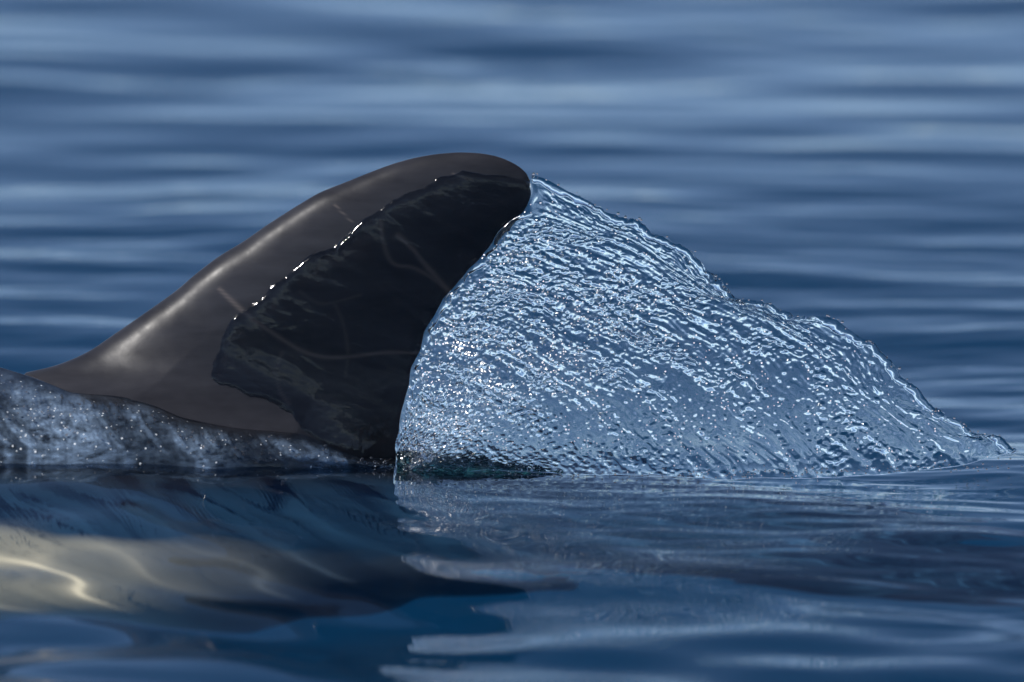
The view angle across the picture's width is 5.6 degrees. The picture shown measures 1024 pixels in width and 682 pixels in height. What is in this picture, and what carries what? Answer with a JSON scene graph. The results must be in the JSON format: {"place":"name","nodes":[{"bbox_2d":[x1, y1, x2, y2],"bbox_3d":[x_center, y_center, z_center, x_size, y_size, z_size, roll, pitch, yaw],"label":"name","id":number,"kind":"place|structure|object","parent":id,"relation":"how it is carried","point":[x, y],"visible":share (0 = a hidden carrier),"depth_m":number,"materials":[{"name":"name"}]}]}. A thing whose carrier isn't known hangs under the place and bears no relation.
{"place":"outdoors","nodes":[
{"label":"outdoors","id":0,"kind":"place"},
{"bbox_2d":[0,0,1023,681],"bbox_3d":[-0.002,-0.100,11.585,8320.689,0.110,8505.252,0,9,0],"label":"sea","id":1,"kind":"structure","parent":0,"point":[856,166],"depth_m":11.35,"materials":[{"name":"blue liquid"}]},
{"bbox_2d":[0,367,391,468],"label":"bow wave","id":2,"kind":"object","parent":1,"relation":"on","point":[123,443],"visible":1,"depth_m":10.01,"materials":[{"name":"blue liquid"}]},
{"bbox_2d":[24,152,529,446],"bbox_3d":[-0.035,0.337,10.189,2.530,1.054,0.640,0,9,0],"label":"dolphin","id":3,"kind":"object","parent":1,"relation":"in","point":[163,353],"visible":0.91,"depth_m":10.10},
{"bbox_2d":[211,170,530,457],"bbox_3d":[-0.141,-0.016,10.111,0.320,0.308,0.029,-2,9,-10],"label":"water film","id":4,"kind":"object","parent":3,"relation":"attached to","point":[323,346],"visible":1,"depth_m":10.11,"materials":[{"name":"clear"}]},
{"bbox_2d":[396,450,539,472],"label":"wake ridge","id":5,"kind":"structure","parent":1,"relation":"on","point":[403,456],"depth_m":10.10,"materials":[{"name":"teal liquid"}]},
{"bbox_2d":[3,172,1022,480],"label":"spray droplets","id":6,"kind":"object","parent":1,"relation":"on","point":[523,466],"visible":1,"depth_m":10.09,"materials":[{"name":"clear liquid"}]},
{"bbox_2d":[395,175,1018,479],"bbox_3d":[0.190,-0.011,10.090,0.609,0.294,0.073,0,9,0],"label":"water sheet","id":7,"kind":"object","parent":1,"relation":"on","point":[566,332],"visible":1,"depth_m":10.10,"materials":[{"name":"blue"}]}
]}

